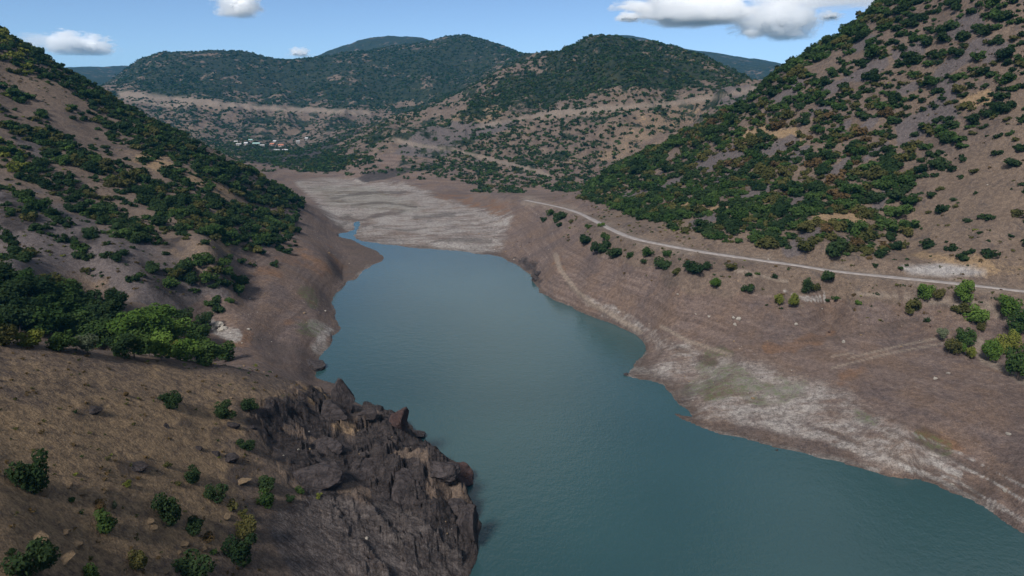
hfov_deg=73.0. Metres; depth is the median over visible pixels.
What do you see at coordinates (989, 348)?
bank tree
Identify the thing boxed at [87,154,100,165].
hillside shrub
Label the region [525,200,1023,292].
road
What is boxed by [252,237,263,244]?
hillside shrub
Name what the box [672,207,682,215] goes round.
hillside shrub
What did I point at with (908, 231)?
hillside shrub
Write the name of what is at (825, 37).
hillside shrub
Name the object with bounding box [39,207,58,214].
hillside shrub
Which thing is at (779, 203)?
hillside shrub
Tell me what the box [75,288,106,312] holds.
grove tree
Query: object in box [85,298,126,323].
grove tree
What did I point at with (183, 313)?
grove tree
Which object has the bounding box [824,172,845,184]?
hillside shrub
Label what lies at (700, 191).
hillside shrub
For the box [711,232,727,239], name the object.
hillside shrub
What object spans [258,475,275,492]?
spur shrub
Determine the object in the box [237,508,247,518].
spur shrub
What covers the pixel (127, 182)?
hillside shrub
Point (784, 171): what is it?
hillside shrub
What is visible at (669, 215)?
hillside shrub
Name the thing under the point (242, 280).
hillside shrub
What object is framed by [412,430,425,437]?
rock outcrop
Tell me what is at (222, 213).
hillside shrub
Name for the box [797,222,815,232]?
hillside shrub
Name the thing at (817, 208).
hillside shrub
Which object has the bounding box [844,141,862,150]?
hillside shrub
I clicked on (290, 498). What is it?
spur shrub
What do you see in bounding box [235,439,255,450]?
spur shrub
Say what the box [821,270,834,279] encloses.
roadside shrub
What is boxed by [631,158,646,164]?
hillside shrub
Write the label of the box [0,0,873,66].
sky
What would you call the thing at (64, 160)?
hillside shrub
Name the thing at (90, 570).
spur shrub
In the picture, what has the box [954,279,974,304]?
bank tree
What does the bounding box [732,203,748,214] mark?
hillside shrub
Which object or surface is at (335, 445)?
rock outcrop
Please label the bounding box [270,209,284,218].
hillside shrub
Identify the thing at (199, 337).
grove tree
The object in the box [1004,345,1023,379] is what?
bank tree
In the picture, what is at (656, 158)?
hillside shrub
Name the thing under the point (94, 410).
boulder
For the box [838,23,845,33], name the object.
hillside shrub
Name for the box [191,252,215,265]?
hillside shrub
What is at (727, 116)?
hillside shrub
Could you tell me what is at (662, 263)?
roadside shrub
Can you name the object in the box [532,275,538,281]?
shore rock
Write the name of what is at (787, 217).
hillside shrub
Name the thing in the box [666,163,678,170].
hillside shrub
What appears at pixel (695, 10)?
cloud
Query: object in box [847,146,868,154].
hillside shrub
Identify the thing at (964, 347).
bank tree
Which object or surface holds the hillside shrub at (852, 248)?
on the ground at (874, 396)
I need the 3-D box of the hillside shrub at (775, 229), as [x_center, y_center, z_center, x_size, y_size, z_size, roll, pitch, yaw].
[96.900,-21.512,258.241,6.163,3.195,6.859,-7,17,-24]
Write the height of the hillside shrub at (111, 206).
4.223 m
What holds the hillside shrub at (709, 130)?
on the ground at (874, 396)
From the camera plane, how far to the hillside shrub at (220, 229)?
265.93 m
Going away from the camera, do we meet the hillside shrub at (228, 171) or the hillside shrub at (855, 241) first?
the hillside shrub at (855, 241)
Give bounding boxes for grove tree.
[0,259,16,280]
[0,273,4,287]
[0,279,32,304]
[0,292,10,309]
[0,304,39,331]
[0,315,3,329]
[0,324,18,346]
[5,296,44,318]
[9,267,34,280]
[12,328,44,346]
[16,275,57,297]
[21,302,74,334]
[27,292,63,313]
[38,272,67,289]
[44,329,78,350]
[48,281,81,308]
[55,297,82,315]
[56,310,90,336]
[61,277,82,289]
[73,332,98,351]
[74,303,98,327]
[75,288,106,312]
[75,314,112,347]
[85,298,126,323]
[96,316,124,338]
[103,333,136,354]
[104,288,128,308]
[106,310,146,335]
[112,328,153,358]
[128,306,152,318]
[132,334,155,355]
[137,310,175,336]
[147,331,176,359]
[148,302,179,318]
[168,317,193,340]
[169,338,202,361]
[176,307,194,320]
[184,319,210,338]
[186,333,210,342]
[191,339,225,366]
[195,311,213,324]
[208,340,235,360]
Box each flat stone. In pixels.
[33,530,48,541]
[60,547,75,564]
[63,529,69,534]
[74,540,83,549]
[78,487,87,494]
[147,517,153,523]
[150,524,157,529]
[163,567,172,573]
[180,541,188,546]
[224,513,230,519]
[238,478,251,485]
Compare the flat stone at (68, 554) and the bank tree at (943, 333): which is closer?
the flat stone at (68, 554)
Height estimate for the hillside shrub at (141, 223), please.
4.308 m
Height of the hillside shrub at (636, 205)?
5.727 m
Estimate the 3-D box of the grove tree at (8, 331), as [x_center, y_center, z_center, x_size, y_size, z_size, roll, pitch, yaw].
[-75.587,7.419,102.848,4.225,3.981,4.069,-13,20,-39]
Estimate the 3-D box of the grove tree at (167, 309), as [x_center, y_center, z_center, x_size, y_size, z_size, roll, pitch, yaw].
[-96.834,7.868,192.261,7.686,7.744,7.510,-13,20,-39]
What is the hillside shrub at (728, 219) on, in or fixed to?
on the ground at (874, 396)
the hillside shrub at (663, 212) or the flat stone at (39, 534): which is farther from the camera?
the hillside shrub at (663, 212)
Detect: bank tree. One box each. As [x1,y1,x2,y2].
[709,277,721,288]
[774,293,784,304]
[788,293,799,306]
[801,277,813,293]
[917,283,935,301]
[932,288,945,301]
[936,327,948,340]
[944,337,962,353]
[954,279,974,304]
[956,327,976,345]
[957,343,967,351]
[962,303,989,323]
[965,346,977,357]
[976,322,985,331]
[981,338,1003,360]
[993,333,1013,352]
[998,293,1023,319]
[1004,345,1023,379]
[1006,308,1023,333]
[1008,327,1020,336]
[1008,328,1022,349]
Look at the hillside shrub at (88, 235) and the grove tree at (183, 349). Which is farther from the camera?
the hillside shrub at (88, 235)
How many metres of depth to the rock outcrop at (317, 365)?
213.30 m
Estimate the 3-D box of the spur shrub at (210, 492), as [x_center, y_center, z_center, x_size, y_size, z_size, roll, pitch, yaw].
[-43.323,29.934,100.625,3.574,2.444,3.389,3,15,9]
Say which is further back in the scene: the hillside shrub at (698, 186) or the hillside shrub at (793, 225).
the hillside shrub at (698, 186)
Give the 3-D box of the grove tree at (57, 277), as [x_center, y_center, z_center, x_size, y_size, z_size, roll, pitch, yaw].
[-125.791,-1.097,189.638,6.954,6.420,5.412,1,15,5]
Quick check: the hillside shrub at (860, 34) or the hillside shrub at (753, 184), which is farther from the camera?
the hillside shrub at (860, 34)
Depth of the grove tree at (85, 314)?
176.41 m
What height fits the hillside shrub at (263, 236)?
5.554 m
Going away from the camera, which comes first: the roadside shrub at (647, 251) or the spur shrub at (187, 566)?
the spur shrub at (187, 566)
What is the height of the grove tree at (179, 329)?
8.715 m
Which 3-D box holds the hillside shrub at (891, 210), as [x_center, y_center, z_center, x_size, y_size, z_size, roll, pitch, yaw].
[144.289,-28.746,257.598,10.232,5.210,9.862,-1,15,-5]
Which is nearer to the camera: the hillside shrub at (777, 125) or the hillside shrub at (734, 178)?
the hillside shrub at (734, 178)
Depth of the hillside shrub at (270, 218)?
342.64 m
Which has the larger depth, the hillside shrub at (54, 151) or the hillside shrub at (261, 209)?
the hillside shrub at (261, 209)
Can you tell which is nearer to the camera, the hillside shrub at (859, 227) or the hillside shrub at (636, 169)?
the hillside shrub at (859, 227)
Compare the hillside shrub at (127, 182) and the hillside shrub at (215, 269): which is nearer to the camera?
the hillside shrub at (215, 269)
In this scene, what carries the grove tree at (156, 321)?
on the ground at (874, 396)
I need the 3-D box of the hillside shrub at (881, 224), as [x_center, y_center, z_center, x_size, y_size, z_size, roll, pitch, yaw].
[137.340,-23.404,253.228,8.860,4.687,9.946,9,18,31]
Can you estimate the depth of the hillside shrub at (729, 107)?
406.14 m
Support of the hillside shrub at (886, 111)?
on the ground at (874, 396)
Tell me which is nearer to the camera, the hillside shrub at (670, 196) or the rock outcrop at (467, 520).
the rock outcrop at (467, 520)
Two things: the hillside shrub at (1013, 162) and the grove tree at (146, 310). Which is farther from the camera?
the hillside shrub at (1013, 162)
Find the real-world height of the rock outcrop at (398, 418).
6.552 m
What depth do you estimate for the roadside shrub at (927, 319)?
209.20 m
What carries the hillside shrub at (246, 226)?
on the ground at (874, 396)
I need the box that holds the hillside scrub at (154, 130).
[0,0,1023,312]
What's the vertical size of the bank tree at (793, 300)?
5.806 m
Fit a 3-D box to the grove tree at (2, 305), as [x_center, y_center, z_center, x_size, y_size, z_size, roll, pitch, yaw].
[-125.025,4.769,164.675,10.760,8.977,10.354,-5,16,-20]
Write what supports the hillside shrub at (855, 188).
on the ground at (874, 396)
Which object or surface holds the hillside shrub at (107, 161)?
on the ground at (874, 396)
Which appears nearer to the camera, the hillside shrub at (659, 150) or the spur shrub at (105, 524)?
the spur shrub at (105, 524)
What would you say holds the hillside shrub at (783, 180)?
on the ground at (874, 396)
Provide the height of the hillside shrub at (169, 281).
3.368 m
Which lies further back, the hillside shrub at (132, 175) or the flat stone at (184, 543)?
the hillside shrub at (132, 175)
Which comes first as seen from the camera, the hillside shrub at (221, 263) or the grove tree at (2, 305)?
the grove tree at (2, 305)
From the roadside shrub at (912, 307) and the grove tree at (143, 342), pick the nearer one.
the grove tree at (143, 342)
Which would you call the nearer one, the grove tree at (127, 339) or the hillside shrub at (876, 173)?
the grove tree at (127, 339)
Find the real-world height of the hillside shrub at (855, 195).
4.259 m
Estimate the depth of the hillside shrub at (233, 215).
304.30 m
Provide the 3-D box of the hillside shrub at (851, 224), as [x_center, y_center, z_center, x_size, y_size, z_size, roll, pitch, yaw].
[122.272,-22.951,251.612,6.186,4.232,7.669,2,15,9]
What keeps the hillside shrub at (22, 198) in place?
on the ground at (874, 396)
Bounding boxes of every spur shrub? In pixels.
[0,536,60,575]
[4,447,49,494]
[5,548,16,554]
[68,497,75,502]
[82,562,100,575]
[93,507,117,533]
[94,498,106,509]
[112,500,117,508]
[122,479,130,486]
[127,549,147,569]
[150,492,181,526]
[157,390,182,408]
[163,461,172,466]
[171,548,216,575]
[183,464,200,483]
[185,515,204,536]
[200,531,215,542]
[203,483,228,503]
[209,548,217,554]
[213,399,237,418]
[220,533,257,567]
[227,498,238,510]
[234,514,256,538]
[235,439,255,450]
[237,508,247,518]
[240,398,258,410]
[256,488,275,508]
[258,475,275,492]
[285,494,295,501]
[293,486,304,493]
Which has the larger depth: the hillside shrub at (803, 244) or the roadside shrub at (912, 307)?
the hillside shrub at (803, 244)
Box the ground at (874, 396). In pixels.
[0,0,1023,575]
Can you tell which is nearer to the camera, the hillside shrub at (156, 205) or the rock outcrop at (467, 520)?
the rock outcrop at (467, 520)
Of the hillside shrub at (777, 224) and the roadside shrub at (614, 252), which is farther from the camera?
the roadside shrub at (614, 252)
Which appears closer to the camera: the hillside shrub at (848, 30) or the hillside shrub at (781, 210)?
the hillside shrub at (781, 210)
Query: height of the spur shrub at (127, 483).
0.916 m
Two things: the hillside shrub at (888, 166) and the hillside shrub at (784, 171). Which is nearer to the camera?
the hillside shrub at (888, 166)
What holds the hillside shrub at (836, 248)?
on the ground at (874, 396)
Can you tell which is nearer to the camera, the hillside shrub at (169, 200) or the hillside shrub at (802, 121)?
the hillside shrub at (169, 200)
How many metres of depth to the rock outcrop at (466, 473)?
149.59 m
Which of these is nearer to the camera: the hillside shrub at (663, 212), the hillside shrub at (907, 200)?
the hillside shrub at (907, 200)
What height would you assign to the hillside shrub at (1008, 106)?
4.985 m
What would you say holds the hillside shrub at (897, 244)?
on the ground at (874, 396)
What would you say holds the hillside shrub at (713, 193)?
on the ground at (874, 396)
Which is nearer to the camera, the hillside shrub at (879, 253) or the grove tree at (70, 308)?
the grove tree at (70, 308)
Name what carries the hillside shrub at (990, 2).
on the ground at (874, 396)
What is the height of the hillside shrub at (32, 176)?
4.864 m
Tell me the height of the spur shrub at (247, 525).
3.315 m
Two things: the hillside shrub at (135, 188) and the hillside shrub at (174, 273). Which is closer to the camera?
the hillside shrub at (174, 273)
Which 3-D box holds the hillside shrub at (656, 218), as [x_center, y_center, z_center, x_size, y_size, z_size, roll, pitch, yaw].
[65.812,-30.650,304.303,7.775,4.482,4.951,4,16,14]
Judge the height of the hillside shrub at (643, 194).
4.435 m
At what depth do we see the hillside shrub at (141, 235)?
234.01 m
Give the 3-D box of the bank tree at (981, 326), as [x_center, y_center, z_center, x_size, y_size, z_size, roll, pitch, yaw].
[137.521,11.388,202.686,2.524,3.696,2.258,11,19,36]
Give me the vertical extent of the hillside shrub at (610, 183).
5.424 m
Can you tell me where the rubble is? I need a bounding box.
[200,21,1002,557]
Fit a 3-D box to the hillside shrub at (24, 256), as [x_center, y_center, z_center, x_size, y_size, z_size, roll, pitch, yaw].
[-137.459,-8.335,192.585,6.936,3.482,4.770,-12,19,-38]
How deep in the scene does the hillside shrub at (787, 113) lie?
340.56 m
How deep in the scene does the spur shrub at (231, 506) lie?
101.81 m
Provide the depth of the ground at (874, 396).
223.78 m
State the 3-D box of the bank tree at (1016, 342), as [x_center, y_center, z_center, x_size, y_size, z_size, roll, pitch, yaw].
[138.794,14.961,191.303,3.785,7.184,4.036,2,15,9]
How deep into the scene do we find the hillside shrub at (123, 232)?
233.44 m
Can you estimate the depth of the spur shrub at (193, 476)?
99.89 m
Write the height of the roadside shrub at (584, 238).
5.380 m
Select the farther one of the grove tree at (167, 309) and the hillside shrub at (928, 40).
the hillside shrub at (928, 40)
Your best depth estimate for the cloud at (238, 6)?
6256.86 m
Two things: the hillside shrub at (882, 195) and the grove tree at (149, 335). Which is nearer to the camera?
the grove tree at (149, 335)
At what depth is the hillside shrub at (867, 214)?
257.62 m
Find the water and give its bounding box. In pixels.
[315,221,1023,575]
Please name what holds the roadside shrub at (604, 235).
on the ground at (874, 396)
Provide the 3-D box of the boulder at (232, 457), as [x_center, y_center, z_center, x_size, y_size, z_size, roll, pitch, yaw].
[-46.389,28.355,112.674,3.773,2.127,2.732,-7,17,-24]
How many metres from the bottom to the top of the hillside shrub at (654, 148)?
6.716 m
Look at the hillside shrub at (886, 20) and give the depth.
337.58 m
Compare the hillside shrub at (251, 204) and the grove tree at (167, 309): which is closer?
the grove tree at (167, 309)
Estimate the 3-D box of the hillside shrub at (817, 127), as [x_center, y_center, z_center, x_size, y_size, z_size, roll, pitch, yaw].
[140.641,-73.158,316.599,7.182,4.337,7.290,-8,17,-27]
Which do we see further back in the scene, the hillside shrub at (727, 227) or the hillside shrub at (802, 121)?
the hillside shrub at (802, 121)
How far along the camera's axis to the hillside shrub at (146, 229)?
245.99 m
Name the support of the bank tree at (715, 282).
on the ground at (874, 396)
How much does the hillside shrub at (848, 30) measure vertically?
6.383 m
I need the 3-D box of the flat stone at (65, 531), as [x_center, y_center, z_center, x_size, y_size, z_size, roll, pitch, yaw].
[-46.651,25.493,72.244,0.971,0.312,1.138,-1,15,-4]
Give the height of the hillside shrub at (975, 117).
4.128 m
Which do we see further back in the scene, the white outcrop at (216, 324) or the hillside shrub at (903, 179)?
the hillside shrub at (903, 179)
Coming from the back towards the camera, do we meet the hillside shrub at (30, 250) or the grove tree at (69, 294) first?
the hillside shrub at (30, 250)
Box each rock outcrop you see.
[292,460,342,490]
[306,359,325,371]
[314,436,343,454]
[321,399,346,421]
[331,378,354,410]
[350,457,380,480]
[357,407,376,419]
[389,407,408,430]
[390,468,421,503]
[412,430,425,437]
[426,461,460,484]
[446,498,466,517]
[450,461,473,485]
[456,504,478,540]
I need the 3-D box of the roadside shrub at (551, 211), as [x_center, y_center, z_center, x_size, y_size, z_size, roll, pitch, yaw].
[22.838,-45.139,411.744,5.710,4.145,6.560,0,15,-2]
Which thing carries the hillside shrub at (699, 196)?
on the ground at (874, 396)
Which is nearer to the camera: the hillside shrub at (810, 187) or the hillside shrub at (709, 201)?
the hillside shrub at (810, 187)
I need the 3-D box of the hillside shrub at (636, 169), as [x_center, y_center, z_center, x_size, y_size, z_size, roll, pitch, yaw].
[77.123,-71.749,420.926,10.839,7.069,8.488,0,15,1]
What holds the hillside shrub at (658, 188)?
on the ground at (874, 396)
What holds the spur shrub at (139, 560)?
on the ground at (874, 396)
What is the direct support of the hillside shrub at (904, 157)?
on the ground at (874, 396)
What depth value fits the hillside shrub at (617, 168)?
445.24 m
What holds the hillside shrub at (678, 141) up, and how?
on the ground at (874, 396)
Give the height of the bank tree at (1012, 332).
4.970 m
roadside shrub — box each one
[545,209,554,215]
[552,213,562,222]
[557,211,567,217]
[580,234,591,242]
[590,240,611,252]
[600,232,609,239]
[605,248,621,257]
[626,251,633,257]
[642,246,654,255]
[653,256,671,269]
[662,250,671,255]
[672,267,680,274]
[683,260,703,273]
[702,261,712,268]
[725,263,737,269]
[740,284,754,291]
[812,283,820,290]
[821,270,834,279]
[905,298,921,313]
[923,317,930,321]
[950,302,974,313]
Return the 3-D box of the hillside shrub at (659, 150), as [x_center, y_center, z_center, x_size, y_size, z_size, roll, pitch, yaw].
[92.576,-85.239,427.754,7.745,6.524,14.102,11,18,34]
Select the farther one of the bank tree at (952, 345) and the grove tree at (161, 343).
the bank tree at (952, 345)
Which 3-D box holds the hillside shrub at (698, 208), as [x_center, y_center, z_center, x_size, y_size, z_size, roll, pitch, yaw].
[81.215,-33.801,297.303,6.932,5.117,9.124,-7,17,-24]
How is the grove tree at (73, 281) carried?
on the ground at (874, 396)
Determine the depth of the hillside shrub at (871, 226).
250.65 m
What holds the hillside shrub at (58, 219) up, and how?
on the ground at (874, 396)
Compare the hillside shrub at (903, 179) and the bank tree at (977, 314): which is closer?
the bank tree at (977, 314)
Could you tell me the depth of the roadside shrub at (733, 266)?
237.92 m
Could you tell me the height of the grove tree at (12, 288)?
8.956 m
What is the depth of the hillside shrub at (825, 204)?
266.25 m
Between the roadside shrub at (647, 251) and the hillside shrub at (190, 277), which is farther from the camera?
the roadside shrub at (647, 251)
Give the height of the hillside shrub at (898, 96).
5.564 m
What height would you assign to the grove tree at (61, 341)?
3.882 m
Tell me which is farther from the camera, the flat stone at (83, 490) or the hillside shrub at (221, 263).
the hillside shrub at (221, 263)
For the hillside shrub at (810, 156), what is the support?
on the ground at (874, 396)
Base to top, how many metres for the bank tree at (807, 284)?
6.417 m
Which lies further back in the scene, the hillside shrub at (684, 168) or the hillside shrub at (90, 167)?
the hillside shrub at (684, 168)
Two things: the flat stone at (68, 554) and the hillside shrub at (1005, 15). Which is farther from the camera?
the hillside shrub at (1005, 15)
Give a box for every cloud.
[57,42,98,51]
[229,0,252,12]
[293,51,306,55]
[621,15,637,19]
[660,1,731,18]
[757,14,805,33]
[823,14,836,18]
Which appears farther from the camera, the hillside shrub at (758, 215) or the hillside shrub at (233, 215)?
the hillside shrub at (233, 215)
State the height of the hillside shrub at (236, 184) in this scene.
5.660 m
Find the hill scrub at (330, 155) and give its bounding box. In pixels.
[99,33,762,192]
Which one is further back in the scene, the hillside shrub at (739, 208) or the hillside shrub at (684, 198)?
the hillside shrub at (684, 198)
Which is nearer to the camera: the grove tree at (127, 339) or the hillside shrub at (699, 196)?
the grove tree at (127, 339)
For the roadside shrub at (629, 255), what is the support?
on the ground at (874, 396)
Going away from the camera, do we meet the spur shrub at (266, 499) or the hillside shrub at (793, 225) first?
the spur shrub at (266, 499)
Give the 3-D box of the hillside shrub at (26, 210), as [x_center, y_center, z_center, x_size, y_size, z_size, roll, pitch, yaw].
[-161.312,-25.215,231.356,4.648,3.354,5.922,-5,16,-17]
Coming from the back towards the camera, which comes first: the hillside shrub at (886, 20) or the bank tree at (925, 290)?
the hillside shrub at (886, 20)
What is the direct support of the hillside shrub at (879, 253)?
on the ground at (874, 396)
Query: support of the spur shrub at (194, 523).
on the ground at (874, 396)
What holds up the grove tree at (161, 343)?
on the ground at (874, 396)
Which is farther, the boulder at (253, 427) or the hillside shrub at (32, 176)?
the hillside shrub at (32, 176)
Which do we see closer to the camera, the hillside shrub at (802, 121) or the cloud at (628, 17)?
the hillside shrub at (802, 121)
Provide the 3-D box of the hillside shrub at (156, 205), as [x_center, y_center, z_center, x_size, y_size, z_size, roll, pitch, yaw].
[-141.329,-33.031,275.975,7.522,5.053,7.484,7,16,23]
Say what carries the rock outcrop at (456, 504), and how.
on the ground at (874, 396)
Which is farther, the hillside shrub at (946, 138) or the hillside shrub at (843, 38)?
the hillside shrub at (843, 38)
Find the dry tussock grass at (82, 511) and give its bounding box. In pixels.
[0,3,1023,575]
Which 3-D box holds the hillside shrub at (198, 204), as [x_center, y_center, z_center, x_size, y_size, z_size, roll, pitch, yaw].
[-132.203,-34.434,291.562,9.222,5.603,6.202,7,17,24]
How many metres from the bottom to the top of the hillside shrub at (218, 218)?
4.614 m
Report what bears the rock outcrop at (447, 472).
on the ground at (874, 396)
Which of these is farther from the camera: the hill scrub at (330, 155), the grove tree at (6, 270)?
the hill scrub at (330, 155)
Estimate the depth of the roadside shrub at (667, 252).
260.16 m
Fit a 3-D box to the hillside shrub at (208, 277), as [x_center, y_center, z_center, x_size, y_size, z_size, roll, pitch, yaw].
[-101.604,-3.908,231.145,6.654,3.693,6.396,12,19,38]
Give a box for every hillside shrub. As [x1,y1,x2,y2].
[0,145,17,152]
[3,251,32,262]
[5,87,22,96]
[6,246,34,255]
[12,188,35,198]
[13,171,39,183]
[17,192,34,202]
[21,208,37,214]
[22,248,38,255]
[25,197,52,209]
[31,156,49,164]
[36,177,53,188]
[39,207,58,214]
[41,148,61,154]
[49,155,70,165]
[50,215,71,222]
[62,201,89,211]
[70,240,89,253]
[75,208,89,216]
[79,162,103,174]
[82,158,94,165]
[82,231,99,238]
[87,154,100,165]
[96,158,114,165]
[98,164,115,172]
[102,175,122,186]
[103,201,117,211]
[105,228,136,237]
[109,250,121,261]
[117,170,139,181]
[117,178,135,186]
[118,222,141,231]
[125,185,143,192]
[125,231,149,243]
[127,216,143,224]
[134,194,154,206]
[136,186,155,194]
[136,221,150,227]
[139,224,155,233]
[144,261,159,272]
[148,199,166,210]
[148,216,171,225]
[158,197,172,204]
[162,276,180,287]
[165,267,186,277]
[168,208,188,216]
[168,222,185,231]
[170,193,190,204]
[173,259,192,273]
[176,270,198,284]
[181,204,199,214]
[184,143,196,151]
[190,200,208,211]
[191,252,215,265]
[199,270,219,283]
[205,192,220,199]
[205,224,226,234]
[205,266,222,273]
[211,213,224,223]
[214,210,227,216]
[216,257,231,267]
[219,164,235,170]
[219,219,235,227]
[221,266,234,275]
[222,228,239,238]
[223,168,235,174]
[223,216,236,221]
[226,212,242,218]
[228,180,240,190]
[232,217,243,224]
[234,274,249,284]
[238,222,251,230]
[242,202,255,209]
[250,184,261,190]
[251,212,265,219]
[251,232,270,243]
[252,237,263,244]
[255,206,269,213]
[256,198,268,204]
[259,228,271,233]
[264,215,274,222]
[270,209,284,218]
[273,235,292,242]
[284,217,295,223]
[288,212,300,221]
[607,179,618,187]
[613,163,626,171]
[614,173,626,179]
[619,166,631,172]
[622,202,632,208]
[623,195,635,202]
[625,207,639,214]
[627,202,641,209]
[630,165,644,174]
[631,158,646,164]
[632,198,642,203]
[635,192,645,197]
[635,212,650,219]
[639,181,657,187]
[640,160,654,170]
[640,206,653,212]
[651,144,660,150]
[651,154,668,161]
[652,185,666,191]
[653,215,667,221]
[655,146,665,154]
[658,208,673,215]
[659,164,669,172]
[659,211,675,221]
[662,138,674,146]
[663,190,674,201]
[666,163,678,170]
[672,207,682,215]
[673,137,686,144]
[674,166,688,172]
[676,195,689,201]
[676,209,694,218]
[679,171,694,181]
[683,162,698,168]
[685,169,699,173]
[689,184,702,193]
[690,139,702,148]
[693,190,706,197]
[693,204,708,212]
[693,218,707,225]
[695,193,704,198]
[701,127,715,135]
[701,226,717,234]
[703,196,719,206]
[705,118,718,124]
[706,190,716,196]
[707,184,719,193]
[711,135,724,143]
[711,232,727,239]
[714,174,728,182]
[714,182,729,190]
[716,213,727,224]
[717,111,725,120]
[718,200,733,206]
[721,179,735,187]
[721,215,738,226]
[723,221,739,232]
[724,112,736,120]
[726,104,735,110]
[728,200,745,208]
[729,176,740,180]
[730,168,748,175]
[730,210,749,221]
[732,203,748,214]
[733,138,742,143]
[733,219,747,225]
[742,202,758,208]
[743,148,753,156]
[744,132,756,142]
[745,137,758,146]
[746,232,765,241]
[748,159,764,167]
[749,180,766,190]
[751,151,768,162]
[751,203,771,214]
[752,161,767,173]
[753,212,770,219]
[755,235,779,248]
[761,167,776,178]
[761,228,779,237]
[763,226,781,233]
[766,87,778,97]
[767,218,785,229]
[768,102,783,110]
[768,206,789,216]
[769,120,787,129]
[769,194,784,204]
[772,196,789,208]
[777,165,793,176]
[777,177,791,188]
[777,179,802,190]
[778,213,797,224]
[779,109,796,119]
[786,64,807,77]
[786,187,804,194]
[787,219,804,228]
[788,203,815,217]
[791,197,812,207]
[795,237,819,250]
[796,117,810,124]
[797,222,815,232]
[803,43,818,52]
[803,179,823,192]
[804,157,821,166]
[804,191,824,201]
[804,217,827,224]
[805,151,818,160]
[808,52,824,60]
[809,123,824,132]
[811,201,824,212]
[813,89,830,97]
[814,163,832,174]
[815,200,833,206]
[816,184,834,192]
[820,41,830,50]
[820,232,838,240]
[821,35,834,43]
[823,150,839,158]
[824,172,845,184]
[825,237,849,256]
[826,189,850,198]
[828,219,847,230]
[830,204,846,213]
[831,35,850,44]
[834,178,849,186]
[834,183,866,194]
[835,198,859,209]
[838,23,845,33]
[841,24,858,35]
[842,218,868,234]
[842,219,854,231]
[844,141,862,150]
[844,243,859,251]
[845,192,864,198]
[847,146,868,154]
[848,236,864,245]
[854,30,872,38]
[854,143,871,150]
[854,208,877,219]
[857,196,881,203]
[857,228,876,241]
[859,165,888,179]
[861,68,878,79]
[862,223,877,233]
[863,43,886,57]
[866,191,886,198]
[869,74,882,80]
[870,174,892,189]
[871,212,886,221]
[874,246,890,257]
[875,217,898,231]
[876,17,894,25]
[877,106,893,117]
[879,152,897,164]
[880,176,902,189]
[881,162,896,173]
[883,204,912,216]
[884,189,903,199]
[888,92,902,103]
[888,240,902,250]
[889,173,898,181]
[891,150,916,161]
[892,1,911,13]
[897,170,913,184]
[897,219,920,227]
[897,225,913,236]
[900,193,918,204]
[913,164,927,172]
[919,35,933,45]
[923,75,944,84]
[926,156,951,168]
[934,32,952,41]
[934,129,956,137]
[939,134,953,143]
[948,46,965,55]
[952,83,968,91]
[966,112,980,122]
[978,0,1000,7]
[979,107,1000,116]
[992,100,1016,111]
[993,10,1014,21]
[993,46,1015,57]
[993,71,1016,84]
[1003,157,1022,166]
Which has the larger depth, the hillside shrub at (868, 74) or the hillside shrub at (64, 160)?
the hillside shrub at (868, 74)
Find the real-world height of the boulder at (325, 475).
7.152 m
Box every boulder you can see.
[89,406,102,414]
[131,461,147,471]
[211,451,219,456]
[224,452,238,462]
[227,422,239,428]
[249,425,257,429]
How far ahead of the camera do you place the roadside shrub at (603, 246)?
291.60 m
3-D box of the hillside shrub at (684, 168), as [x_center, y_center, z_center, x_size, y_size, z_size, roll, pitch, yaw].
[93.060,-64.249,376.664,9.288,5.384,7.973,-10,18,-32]
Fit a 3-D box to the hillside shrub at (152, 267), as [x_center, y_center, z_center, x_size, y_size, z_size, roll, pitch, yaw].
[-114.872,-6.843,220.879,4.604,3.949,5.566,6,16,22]
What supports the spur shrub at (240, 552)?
on the ground at (874, 396)
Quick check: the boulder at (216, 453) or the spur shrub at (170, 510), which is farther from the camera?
the boulder at (216, 453)
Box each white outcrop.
[211,321,223,329]
[217,326,227,331]
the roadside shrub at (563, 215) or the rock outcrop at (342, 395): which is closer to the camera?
the rock outcrop at (342, 395)
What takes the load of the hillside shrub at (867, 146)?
on the ground at (874, 396)
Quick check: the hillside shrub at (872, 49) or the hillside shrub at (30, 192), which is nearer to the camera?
the hillside shrub at (30, 192)
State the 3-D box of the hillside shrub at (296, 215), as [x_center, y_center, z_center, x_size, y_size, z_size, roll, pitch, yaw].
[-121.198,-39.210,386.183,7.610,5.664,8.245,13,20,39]
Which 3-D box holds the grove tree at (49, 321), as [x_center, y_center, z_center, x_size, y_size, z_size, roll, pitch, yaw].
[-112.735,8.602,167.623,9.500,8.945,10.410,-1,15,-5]
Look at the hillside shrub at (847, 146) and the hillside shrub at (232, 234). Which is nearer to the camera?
the hillside shrub at (232, 234)
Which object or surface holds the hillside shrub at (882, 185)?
on the ground at (874, 396)
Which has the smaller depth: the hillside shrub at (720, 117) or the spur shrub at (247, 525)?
the spur shrub at (247, 525)
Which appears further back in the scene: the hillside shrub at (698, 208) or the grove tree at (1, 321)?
the hillside shrub at (698, 208)
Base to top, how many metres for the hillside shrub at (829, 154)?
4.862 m
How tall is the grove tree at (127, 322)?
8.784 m
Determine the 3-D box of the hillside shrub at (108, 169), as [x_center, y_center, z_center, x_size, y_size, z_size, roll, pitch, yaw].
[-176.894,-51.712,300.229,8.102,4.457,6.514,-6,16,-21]
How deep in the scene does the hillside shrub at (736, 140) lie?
355.83 m

